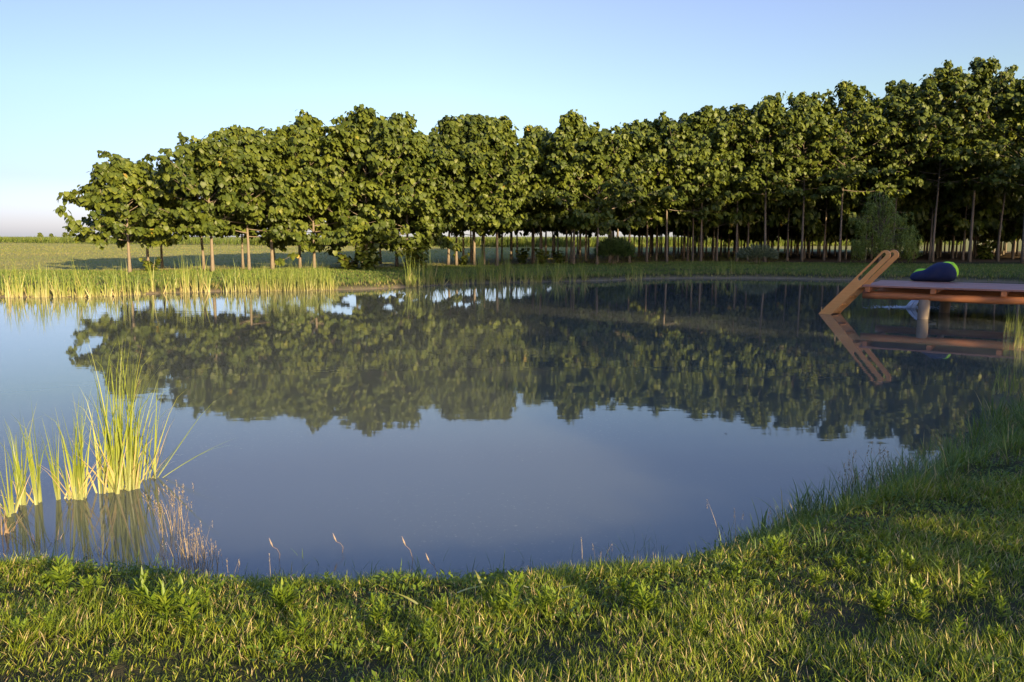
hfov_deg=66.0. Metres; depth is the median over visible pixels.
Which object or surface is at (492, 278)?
cattail clump
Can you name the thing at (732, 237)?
broadleaf tree
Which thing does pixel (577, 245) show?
broadleaf tree
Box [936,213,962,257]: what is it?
broadleaf tree
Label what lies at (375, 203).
broadleaf tree
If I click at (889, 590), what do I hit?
weed plant
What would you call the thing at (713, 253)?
broadleaf tree
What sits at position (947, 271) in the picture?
bean bag
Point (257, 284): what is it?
cattail clump
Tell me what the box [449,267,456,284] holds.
cattail clump
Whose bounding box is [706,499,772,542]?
seed stems
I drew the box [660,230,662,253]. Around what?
broadleaf tree
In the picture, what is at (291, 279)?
cattail clump
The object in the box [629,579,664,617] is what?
weed plant
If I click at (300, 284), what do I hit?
cattail clump
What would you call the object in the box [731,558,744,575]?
weed plant
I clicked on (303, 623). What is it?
weed plant
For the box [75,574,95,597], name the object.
weed plant
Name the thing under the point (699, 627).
weed plant
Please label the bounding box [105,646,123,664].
weed plant
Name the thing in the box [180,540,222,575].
dry sedge
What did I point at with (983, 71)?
broadleaf tree
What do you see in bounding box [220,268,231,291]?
cattail clump
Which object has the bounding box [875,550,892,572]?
weed plant
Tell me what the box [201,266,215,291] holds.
cattail clump
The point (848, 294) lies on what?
ladder
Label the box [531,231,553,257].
broadleaf tree
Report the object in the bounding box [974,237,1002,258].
sprout bush
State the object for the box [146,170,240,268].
broadleaf tree
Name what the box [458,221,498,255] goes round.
broadleaf tree
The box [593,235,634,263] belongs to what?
round bush
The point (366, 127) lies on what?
broadleaf tree
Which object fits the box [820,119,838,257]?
broadleaf tree
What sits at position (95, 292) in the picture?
cattail clump
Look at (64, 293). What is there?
cattail clump
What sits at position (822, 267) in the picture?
bank grass
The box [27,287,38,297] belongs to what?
cattail clump
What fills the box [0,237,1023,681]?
ground
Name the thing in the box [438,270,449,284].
cattail clump
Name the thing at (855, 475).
seed stems
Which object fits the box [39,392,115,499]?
cattail clump
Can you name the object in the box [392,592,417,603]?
leaf blade
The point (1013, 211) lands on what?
broadleaf tree
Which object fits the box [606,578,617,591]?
weed plant
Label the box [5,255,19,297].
cattail clump
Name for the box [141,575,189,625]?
weed plant
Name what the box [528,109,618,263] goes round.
broadleaf tree
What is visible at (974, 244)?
broadleaf tree
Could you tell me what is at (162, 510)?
dry sedge
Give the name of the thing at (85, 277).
cattail clump
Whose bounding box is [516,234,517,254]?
broadleaf tree
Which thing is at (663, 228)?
broadleaf tree
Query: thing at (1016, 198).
broadleaf tree
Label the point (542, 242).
broadleaf tree
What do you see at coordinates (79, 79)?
sky
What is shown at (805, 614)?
weed plant
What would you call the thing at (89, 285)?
cattail clump
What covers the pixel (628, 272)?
cattail clump
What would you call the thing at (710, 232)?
broadleaf tree
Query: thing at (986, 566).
weed plant
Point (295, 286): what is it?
cattail clump
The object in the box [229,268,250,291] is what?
cattail clump
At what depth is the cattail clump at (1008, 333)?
14.96 m
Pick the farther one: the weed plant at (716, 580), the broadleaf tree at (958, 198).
the broadleaf tree at (958, 198)
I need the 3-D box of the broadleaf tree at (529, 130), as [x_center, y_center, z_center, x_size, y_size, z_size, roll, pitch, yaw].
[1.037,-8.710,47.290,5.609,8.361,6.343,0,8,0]
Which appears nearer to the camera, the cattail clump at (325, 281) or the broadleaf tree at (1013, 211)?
the cattail clump at (325, 281)
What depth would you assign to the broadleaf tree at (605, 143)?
42.65 m
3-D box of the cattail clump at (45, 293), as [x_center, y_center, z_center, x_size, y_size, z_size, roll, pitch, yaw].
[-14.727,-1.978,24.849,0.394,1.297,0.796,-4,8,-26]
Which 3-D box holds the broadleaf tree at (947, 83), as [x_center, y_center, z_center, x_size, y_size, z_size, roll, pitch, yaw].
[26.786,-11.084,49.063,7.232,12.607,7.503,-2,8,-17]
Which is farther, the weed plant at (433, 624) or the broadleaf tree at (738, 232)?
the broadleaf tree at (738, 232)
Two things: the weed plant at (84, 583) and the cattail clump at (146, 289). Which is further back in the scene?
the cattail clump at (146, 289)
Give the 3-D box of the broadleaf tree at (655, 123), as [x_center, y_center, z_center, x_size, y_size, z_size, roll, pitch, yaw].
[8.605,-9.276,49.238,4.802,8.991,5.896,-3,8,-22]
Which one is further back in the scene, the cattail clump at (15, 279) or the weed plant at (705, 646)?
the cattail clump at (15, 279)
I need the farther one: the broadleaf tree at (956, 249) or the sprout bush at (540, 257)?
the broadleaf tree at (956, 249)
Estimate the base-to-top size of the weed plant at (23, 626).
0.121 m
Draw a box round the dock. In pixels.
[862,280,1023,318]
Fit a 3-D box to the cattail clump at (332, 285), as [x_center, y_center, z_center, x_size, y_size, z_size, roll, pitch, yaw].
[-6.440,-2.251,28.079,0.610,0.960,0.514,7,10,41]
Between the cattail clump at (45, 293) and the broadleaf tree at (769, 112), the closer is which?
the cattail clump at (45, 293)
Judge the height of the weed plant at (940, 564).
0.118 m
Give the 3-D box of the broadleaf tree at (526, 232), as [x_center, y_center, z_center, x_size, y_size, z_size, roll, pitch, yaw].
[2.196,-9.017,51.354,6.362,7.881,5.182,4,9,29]
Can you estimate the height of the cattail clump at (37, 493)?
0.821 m
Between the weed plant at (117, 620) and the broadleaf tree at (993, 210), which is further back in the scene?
the broadleaf tree at (993, 210)
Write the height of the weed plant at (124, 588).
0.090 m
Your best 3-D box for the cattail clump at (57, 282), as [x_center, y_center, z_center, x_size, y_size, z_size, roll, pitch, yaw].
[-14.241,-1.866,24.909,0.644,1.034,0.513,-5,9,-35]
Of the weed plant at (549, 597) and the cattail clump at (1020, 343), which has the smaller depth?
the weed plant at (549, 597)
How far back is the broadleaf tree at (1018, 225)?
54.90 m
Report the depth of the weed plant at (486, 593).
3.57 m
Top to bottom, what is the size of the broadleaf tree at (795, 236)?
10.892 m
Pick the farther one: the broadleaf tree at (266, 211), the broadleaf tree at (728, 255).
the broadleaf tree at (728, 255)
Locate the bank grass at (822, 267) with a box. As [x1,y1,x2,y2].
[0,260,1023,295]
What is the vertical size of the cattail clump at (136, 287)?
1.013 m
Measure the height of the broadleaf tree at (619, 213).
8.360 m
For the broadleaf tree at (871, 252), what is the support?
on the ground at (120, 667)
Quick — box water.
[0,278,1023,583]
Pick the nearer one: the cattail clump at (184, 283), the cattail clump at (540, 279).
the cattail clump at (184, 283)
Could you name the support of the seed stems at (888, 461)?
on the ground at (120, 667)
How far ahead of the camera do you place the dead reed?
5.07 m
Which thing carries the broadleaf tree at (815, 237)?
on the ground at (120, 667)
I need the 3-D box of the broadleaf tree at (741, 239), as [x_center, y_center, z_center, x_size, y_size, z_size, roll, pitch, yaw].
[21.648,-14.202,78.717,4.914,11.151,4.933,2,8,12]
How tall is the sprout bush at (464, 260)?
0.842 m
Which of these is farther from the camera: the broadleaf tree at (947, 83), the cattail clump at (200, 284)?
the broadleaf tree at (947, 83)
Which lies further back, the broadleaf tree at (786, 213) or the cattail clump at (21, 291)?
the broadleaf tree at (786, 213)
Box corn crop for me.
[0,235,962,246]
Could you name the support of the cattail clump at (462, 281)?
on the ground at (120, 667)
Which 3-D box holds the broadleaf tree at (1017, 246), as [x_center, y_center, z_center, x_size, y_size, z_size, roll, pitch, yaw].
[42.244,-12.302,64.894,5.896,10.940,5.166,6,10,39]
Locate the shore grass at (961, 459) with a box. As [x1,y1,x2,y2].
[30,387,1023,595]
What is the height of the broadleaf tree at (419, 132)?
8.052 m
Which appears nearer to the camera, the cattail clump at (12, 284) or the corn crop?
the cattail clump at (12, 284)
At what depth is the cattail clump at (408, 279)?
29.91 m
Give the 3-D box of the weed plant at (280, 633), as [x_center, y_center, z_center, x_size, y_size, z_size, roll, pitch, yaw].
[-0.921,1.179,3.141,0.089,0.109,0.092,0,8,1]
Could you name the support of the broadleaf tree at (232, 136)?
on the ground at (120, 667)
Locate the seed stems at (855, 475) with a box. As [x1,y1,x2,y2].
[838,450,885,496]
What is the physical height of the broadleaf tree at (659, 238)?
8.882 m
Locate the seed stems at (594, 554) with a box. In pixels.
[581,539,610,569]
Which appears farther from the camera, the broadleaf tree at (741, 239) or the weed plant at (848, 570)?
the broadleaf tree at (741, 239)
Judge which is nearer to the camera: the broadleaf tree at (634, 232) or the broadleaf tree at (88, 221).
the broadleaf tree at (88, 221)
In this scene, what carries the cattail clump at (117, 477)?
on the water
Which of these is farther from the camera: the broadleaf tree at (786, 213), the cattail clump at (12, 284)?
the broadleaf tree at (786, 213)
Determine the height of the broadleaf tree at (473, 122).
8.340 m
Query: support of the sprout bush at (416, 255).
on the ground at (120, 667)
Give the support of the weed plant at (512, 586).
on the ground at (120, 667)
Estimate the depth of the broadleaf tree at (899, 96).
49.00 m
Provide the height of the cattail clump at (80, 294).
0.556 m
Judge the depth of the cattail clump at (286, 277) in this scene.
28.01 m
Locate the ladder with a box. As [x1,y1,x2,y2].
[819,250,898,314]
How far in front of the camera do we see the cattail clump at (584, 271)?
34.02 m
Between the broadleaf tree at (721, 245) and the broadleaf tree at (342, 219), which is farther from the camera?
the broadleaf tree at (721, 245)
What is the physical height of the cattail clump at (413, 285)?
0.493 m
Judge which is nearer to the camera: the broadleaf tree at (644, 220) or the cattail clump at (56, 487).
the cattail clump at (56, 487)
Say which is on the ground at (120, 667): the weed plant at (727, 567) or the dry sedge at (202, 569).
the weed plant at (727, 567)
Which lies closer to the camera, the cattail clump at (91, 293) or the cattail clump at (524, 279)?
the cattail clump at (91, 293)
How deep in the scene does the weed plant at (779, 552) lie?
4.00 m
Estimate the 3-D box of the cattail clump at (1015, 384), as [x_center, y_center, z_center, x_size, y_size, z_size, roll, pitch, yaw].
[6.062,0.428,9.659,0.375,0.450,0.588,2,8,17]
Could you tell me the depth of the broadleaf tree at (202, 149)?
34.38 m
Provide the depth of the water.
8.63 m
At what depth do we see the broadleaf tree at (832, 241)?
61.93 m
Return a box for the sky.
[0,0,1023,236]
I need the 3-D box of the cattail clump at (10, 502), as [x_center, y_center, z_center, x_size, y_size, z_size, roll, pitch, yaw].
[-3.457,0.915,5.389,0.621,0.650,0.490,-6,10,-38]
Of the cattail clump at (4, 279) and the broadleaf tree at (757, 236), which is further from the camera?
the broadleaf tree at (757, 236)
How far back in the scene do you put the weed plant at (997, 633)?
2.95 m
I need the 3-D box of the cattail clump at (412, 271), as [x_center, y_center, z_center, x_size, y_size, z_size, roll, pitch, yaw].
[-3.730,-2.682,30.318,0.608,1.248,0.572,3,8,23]
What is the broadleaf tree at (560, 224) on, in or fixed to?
on the ground at (120, 667)
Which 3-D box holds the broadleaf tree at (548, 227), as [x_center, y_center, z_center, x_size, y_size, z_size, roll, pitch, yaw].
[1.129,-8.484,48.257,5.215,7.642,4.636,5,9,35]
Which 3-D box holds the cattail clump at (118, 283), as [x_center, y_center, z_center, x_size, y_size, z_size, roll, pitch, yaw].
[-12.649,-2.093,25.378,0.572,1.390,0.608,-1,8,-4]
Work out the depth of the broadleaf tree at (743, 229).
58.94 m
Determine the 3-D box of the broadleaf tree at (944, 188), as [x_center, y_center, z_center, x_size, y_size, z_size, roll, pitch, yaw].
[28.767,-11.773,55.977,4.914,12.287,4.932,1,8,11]
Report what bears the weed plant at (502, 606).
on the ground at (120, 667)
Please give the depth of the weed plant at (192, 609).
3.26 m
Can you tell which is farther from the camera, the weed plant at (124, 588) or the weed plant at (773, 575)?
the weed plant at (773, 575)
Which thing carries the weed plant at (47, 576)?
on the ground at (120, 667)
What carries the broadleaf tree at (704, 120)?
on the ground at (120, 667)
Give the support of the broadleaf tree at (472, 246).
on the ground at (120, 667)
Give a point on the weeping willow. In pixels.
(881, 245)
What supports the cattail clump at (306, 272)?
on the ground at (120, 667)
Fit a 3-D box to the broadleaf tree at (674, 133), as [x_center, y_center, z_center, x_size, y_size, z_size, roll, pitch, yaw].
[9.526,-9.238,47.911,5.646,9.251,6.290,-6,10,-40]
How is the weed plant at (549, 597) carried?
on the ground at (120, 667)
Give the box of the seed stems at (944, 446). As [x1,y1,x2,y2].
[930,431,963,461]
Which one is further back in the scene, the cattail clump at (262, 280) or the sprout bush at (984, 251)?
the sprout bush at (984, 251)
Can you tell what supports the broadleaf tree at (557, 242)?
on the ground at (120, 667)
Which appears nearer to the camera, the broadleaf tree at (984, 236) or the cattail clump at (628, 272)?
the cattail clump at (628, 272)
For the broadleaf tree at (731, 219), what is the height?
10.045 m
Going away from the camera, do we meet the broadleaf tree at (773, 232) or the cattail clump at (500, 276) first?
the cattail clump at (500, 276)
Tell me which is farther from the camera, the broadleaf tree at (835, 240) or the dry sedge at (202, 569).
the broadleaf tree at (835, 240)
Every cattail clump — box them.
[0,263,10,292]
[0,440,50,517]
[1,277,19,297]
[1,396,53,506]
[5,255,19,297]
[11,262,24,295]
[16,271,24,296]
[23,271,33,295]
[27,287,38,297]
[30,262,52,296]
[38,261,48,296]
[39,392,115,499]
[39,409,104,499]
[47,274,61,297]
[47,274,71,297]
[51,268,71,293]
[55,393,122,499]
[68,259,82,296]
[68,334,178,493]
[70,279,88,297]
[73,263,93,296]
[75,281,85,297]
[77,271,97,296]
[84,285,105,296]
[88,285,100,296]
[96,376,180,489]
[101,273,113,296]
[103,277,112,295]
[110,262,123,295]
[111,276,119,295]
[113,269,141,294]
[115,387,218,479]
[120,257,131,293]
[133,286,145,294]
[139,276,150,291]
[146,260,167,293]
[163,267,183,292]
[173,262,188,287]
[178,254,193,292]
[187,255,208,291]
[196,262,203,291]
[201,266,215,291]
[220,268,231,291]
[228,260,241,291]
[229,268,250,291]
[234,266,260,290]
[248,268,277,291]
[252,261,264,290]
[258,262,276,291]
[265,265,283,290]
[268,267,293,290]
[275,263,295,290]
[279,268,298,291]
[286,266,305,290]
[291,267,307,290]
[295,260,319,289]
[297,266,314,290]
[306,258,329,290]
[309,271,341,290]
[326,274,336,289]
[402,253,412,286]
[406,277,424,287]
[409,260,420,285]
[415,260,430,285]
[422,255,432,282]
[430,260,445,284]
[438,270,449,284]
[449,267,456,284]
[457,274,468,284]
[473,243,483,283]
[477,245,485,275]
[478,241,485,283]
[484,256,493,280]
[489,262,500,283]
[496,261,505,282]
[501,248,512,282]
[511,265,516,281]
[518,264,528,282]
[522,263,533,282]
[534,256,548,279]
[535,264,545,281]
[549,268,564,281]
[552,260,563,282]
[559,257,567,277]
[568,264,576,281]
[576,259,586,278]
[624,265,633,279]
[631,258,643,279]
[729,258,737,273]
[992,360,1021,395]
[1003,302,1023,337]
[1013,313,1023,348]
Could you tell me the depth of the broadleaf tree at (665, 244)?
62.51 m
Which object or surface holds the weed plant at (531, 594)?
on the ground at (120, 667)
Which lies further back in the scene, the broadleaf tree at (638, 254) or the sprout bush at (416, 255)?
the broadleaf tree at (638, 254)
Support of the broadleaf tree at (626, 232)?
on the ground at (120, 667)
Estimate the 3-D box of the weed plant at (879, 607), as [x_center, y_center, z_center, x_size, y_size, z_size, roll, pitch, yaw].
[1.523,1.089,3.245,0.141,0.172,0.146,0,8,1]
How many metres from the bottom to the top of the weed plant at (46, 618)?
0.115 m
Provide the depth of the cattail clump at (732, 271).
37.00 m
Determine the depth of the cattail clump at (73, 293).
24.71 m
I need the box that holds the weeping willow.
[843,187,924,263]
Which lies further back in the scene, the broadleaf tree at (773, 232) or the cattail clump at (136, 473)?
the broadleaf tree at (773, 232)
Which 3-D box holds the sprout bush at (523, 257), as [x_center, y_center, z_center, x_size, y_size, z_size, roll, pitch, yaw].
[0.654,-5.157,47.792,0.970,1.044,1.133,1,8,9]
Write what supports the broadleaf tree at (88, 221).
on the ground at (120, 667)
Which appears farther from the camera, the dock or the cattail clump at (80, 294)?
the cattail clump at (80, 294)
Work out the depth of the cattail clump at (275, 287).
27.56 m
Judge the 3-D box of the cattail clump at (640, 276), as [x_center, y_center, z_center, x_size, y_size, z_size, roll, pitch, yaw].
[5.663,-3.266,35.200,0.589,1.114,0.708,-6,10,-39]
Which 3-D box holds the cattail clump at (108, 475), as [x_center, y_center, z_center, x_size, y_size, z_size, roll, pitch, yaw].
[-3.057,0.747,5.807,0.509,0.872,0.484,0,8,0]
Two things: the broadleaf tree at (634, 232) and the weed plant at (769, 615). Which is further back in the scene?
the broadleaf tree at (634, 232)
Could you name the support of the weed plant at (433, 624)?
on the ground at (120, 667)
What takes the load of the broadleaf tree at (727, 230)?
on the ground at (120, 667)
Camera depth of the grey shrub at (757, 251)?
45.29 m
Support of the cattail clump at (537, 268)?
on the ground at (120, 667)
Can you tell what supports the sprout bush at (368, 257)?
on the ground at (120, 667)
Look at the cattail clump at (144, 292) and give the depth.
25.89 m
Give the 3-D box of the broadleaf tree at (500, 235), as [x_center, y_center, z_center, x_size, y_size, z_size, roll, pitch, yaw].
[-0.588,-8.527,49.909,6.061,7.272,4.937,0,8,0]
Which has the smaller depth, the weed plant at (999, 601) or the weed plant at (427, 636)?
the weed plant at (427, 636)
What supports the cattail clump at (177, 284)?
on the ground at (120, 667)
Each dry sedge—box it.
[142,480,195,537]
[162,520,213,567]
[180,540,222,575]
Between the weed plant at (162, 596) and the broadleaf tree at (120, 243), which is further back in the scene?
the broadleaf tree at (120, 243)
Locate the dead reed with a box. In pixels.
[0,504,31,534]
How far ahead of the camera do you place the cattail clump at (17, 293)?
24.86 m
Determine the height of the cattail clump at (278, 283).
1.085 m
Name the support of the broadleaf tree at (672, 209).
on the ground at (120, 667)
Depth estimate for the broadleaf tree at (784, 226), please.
58.44 m
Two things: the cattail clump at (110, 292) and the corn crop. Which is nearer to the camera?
the cattail clump at (110, 292)
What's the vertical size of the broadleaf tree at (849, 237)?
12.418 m
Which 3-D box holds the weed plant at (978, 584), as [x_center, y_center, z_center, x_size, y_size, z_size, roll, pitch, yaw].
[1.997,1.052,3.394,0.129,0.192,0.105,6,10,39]
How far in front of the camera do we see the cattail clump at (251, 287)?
27.52 m
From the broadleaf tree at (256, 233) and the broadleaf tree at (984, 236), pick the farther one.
the broadleaf tree at (984, 236)
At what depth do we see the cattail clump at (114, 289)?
25.28 m
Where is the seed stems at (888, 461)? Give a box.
[861,442,923,485]
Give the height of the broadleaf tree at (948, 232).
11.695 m
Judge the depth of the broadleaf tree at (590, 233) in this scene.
55.80 m
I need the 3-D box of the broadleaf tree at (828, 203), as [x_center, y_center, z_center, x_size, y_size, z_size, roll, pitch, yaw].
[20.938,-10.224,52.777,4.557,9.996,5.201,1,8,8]
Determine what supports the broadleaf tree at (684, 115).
on the ground at (120, 667)
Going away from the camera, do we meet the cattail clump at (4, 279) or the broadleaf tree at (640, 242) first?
the cattail clump at (4, 279)
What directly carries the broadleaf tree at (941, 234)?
on the ground at (120, 667)
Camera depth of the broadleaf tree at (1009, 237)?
55.33 m
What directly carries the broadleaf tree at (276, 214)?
on the ground at (120, 667)
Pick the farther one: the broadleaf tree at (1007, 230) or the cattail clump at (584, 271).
the broadleaf tree at (1007, 230)
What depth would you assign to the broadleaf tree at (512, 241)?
56.54 m
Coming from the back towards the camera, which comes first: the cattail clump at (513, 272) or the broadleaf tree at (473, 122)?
the broadleaf tree at (473, 122)
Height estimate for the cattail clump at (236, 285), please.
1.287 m
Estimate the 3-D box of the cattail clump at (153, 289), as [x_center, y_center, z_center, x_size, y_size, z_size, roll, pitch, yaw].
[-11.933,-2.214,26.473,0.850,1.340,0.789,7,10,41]
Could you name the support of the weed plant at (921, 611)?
on the ground at (120, 667)
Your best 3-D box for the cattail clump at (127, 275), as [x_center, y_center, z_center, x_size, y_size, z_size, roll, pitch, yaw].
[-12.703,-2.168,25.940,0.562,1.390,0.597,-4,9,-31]
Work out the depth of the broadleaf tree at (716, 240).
64.58 m
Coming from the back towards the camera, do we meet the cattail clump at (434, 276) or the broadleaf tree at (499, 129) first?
the broadleaf tree at (499, 129)
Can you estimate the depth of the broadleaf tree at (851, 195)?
51.50 m
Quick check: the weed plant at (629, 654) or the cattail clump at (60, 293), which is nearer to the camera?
the weed plant at (629, 654)
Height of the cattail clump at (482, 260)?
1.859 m
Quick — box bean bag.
[910,261,958,281]
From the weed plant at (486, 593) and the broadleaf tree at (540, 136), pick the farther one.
the broadleaf tree at (540, 136)
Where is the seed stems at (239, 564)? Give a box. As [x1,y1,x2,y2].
[226,554,270,583]
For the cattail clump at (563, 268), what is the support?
on the ground at (120, 667)
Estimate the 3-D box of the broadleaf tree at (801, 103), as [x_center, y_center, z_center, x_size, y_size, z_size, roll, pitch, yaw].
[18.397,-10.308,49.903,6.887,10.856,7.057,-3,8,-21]
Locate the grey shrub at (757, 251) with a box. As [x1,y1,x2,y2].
[735,244,779,263]
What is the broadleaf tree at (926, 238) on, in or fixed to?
on the ground at (120, 667)
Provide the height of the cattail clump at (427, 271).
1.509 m
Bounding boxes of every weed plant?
[9,616,28,641]
[38,567,53,587]
[42,609,58,631]
[44,553,78,591]
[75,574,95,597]
[94,572,104,590]
[105,606,130,630]
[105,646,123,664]
[118,585,128,598]
[127,565,158,605]
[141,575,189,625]
[171,585,204,629]
[195,586,214,610]
[267,578,298,614]
[271,624,288,647]
[283,584,299,605]
[290,608,315,643]
[363,591,387,629]
[377,621,400,649]
[418,614,438,636]
[422,627,436,652]
[429,596,447,615]
[459,597,467,611]
[479,590,488,601]
[489,590,509,617]
[497,570,525,621]
[528,593,537,603]
[535,584,558,612]
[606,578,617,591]
[614,572,647,608]
[622,641,635,663]
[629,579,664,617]
[645,575,653,585]
[690,615,706,639]
[700,641,711,655]
[713,572,721,584]
[725,561,736,571]
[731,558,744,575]
[764,608,774,621]
[765,533,789,565]
[767,570,777,583]
[800,610,812,622]
[806,565,827,589]
[833,552,847,568]
[842,563,856,578]
[854,543,868,559]
[865,587,898,622]
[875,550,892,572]
[879,583,893,599]
[898,548,918,570]
[902,573,931,608]
[911,599,933,629]
[931,555,946,576]
[948,614,965,642]
[962,565,991,604]
[978,561,996,578]
[984,622,1010,644]
[993,594,1008,619]
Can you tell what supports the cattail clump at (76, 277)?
on the ground at (120, 667)
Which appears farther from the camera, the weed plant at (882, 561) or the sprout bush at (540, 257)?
the sprout bush at (540, 257)
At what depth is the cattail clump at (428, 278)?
30.50 m
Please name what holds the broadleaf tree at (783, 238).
on the ground at (120, 667)
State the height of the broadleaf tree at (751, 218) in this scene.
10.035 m
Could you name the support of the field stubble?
on the ground at (120, 667)
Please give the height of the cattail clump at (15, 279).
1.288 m
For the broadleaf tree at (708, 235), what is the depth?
85.52 m
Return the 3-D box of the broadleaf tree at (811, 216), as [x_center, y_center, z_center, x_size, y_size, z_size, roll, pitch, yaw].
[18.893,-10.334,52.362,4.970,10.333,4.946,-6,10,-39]
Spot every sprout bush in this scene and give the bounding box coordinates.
[139,257,161,271]
[332,250,361,269]
[354,242,381,269]
[404,245,430,267]
[453,252,469,264]
[515,248,529,262]
[534,248,549,263]
[551,250,565,263]
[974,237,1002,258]
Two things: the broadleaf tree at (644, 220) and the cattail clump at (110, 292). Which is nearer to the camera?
the cattail clump at (110, 292)
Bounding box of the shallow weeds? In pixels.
[245,473,854,581]
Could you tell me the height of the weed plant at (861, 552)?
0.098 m
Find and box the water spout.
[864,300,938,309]
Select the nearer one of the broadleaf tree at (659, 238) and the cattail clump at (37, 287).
the cattail clump at (37, 287)
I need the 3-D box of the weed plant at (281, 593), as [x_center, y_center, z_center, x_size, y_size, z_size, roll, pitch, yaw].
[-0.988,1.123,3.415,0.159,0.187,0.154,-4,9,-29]
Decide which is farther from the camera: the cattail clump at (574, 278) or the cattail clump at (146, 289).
the cattail clump at (574, 278)
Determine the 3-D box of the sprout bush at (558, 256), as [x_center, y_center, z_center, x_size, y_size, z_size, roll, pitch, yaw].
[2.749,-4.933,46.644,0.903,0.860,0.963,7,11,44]
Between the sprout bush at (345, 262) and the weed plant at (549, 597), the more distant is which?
the sprout bush at (345, 262)
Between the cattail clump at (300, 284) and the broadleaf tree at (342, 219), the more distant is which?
the broadleaf tree at (342, 219)
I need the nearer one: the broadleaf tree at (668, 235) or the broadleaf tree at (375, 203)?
the broadleaf tree at (375, 203)
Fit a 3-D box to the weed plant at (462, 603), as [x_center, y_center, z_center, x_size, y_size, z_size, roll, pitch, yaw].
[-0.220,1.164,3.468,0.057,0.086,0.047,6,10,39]
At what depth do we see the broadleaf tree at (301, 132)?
37.62 m
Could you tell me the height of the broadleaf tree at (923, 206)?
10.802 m
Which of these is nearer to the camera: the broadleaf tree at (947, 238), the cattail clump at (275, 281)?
the cattail clump at (275, 281)
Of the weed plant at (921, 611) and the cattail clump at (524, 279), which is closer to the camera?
the weed plant at (921, 611)
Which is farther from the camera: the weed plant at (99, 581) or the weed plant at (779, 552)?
the weed plant at (779, 552)
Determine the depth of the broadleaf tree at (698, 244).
63.61 m
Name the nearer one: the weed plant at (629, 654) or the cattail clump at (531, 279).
the weed plant at (629, 654)
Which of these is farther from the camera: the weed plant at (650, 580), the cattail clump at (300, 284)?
the cattail clump at (300, 284)
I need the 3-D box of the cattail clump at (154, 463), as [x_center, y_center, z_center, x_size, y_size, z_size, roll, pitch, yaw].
[-2.678,0.707,6.222,0.675,0.843,0.894,6,9,36]
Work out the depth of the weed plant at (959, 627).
2.98 m
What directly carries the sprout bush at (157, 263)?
on the ground at (120, 667)
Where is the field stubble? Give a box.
[0,242,789,274]
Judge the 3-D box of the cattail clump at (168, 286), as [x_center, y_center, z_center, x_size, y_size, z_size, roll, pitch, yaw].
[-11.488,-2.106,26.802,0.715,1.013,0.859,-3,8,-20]
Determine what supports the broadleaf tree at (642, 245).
on the ground at (120, 667)
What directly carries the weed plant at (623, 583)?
on the ground at (120, 667)
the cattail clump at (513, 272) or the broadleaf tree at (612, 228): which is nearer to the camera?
the cattail clump at (513, 272)
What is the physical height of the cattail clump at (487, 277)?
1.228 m
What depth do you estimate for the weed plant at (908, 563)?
3.80 m
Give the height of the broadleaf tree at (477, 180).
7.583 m
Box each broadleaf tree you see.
[53,153,184,271]
[81,150,194,260]
[116,168,202,268]
[133,132,285,271]
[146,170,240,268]
[174,124,317,270]
[182,182,288,268]
[217,130,335,268]
[243,109,379,268]
[257,148,352,268]
[258,205,307,266]
[275,104,444,265]
[317,156,396,264]
[350,150,450,266]
[351,111,468,266]
[393,130,431,261]
[402,115,502,264]
[409,138,509,265]
[430,113,527,264]
[436,115,555,265]
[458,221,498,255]
[460,161,526,264]
[464,229,482,257]
[470,231,471,262]
[472,232,487,260]
[495,225,543,261]
[504,130,577,251]
[508,125,577,262]
[510,230,523,259]
[512,144,539,258]
[513,188,559,262]
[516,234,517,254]
[523,226,546,259]
[527,219,567,261]
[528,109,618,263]
[531,176,600,263]
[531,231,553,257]
[536,125,684,264]
[537,232,558,250]
[541,228,563,252]
[543,229,594,258]
[547,229,616,236]
[565,208,624,260]
[567,132,661,262]
[577,233,578,254]
[593,212,640,257]
[601,164,646,260]
[608,119,676,262]
[615,211,686,255]
[617,118,692,261]
[628,231,659,252]
[631,228,679,255]
[632,220,669,257]
[633,111,724,262]
[637,225,649,256]
[639,219,650,255]
[641,229,675,253]
[641,234,642,254]
[645,186,692,260]
[648,224,689,257]
[649,111,736,260]
[653,129,731,260]
[654,232,675,251]
[658,105,758,260]
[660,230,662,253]
[664,229,665,256]
[672,210,721,258]
[673,210,744,257]
[686,106,755,260]
[686,228,712,254]
[687,103,793,261]
[689,234,699,256]
[696,234,712,251]
[708,182,744,259]
[711,111,785,260]
[711,210,770,246]
[712,231,746,247]
[715,225,726,255]
[716,91,819,261]
[720,233,721,255]
[725,182,779,258]
[725,237,743,252]
[727,233,729,257]
[733,227,785,248]
[739,210,785,246]
[741,91,871,261]
[755,184,798,258]
[757,107,830,260]
[759,225,789,245]
[766,228,800,256]
[780,184,843,258]
[780,229,811,254]
[781,236,792,245]
[783,181,839,257]
[789,79,912,261]
[791,113,860,260]
[797,219,845,256]
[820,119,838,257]
[820,175,887,258]
[834,118,840,255]
[836,79,949,256]
[837,97,911,260]
[847,98,875,256]
[855,123,943,257]
[861,176,905,258]
[875,59,1013,261]
[893,87,951,258]
[898,93,979,259]
[916,230,948,256]
[917,171,987,258]
[919,55,1023,261]
[930,106,1015,259]
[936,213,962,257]
[937,189,1013,258]
[938,234,951,254]
[943,209,964,257]
[946,215,1005,255]
[959,84,1023,261]
[962,130,1023,259]
[964,76,1023,262]
[972,235,982,254]
[979,234,1001,254]
[982,202,1022,258]
[986,228,1020,241]
[1011,227,1018,255]
[1013,195,1022,229]

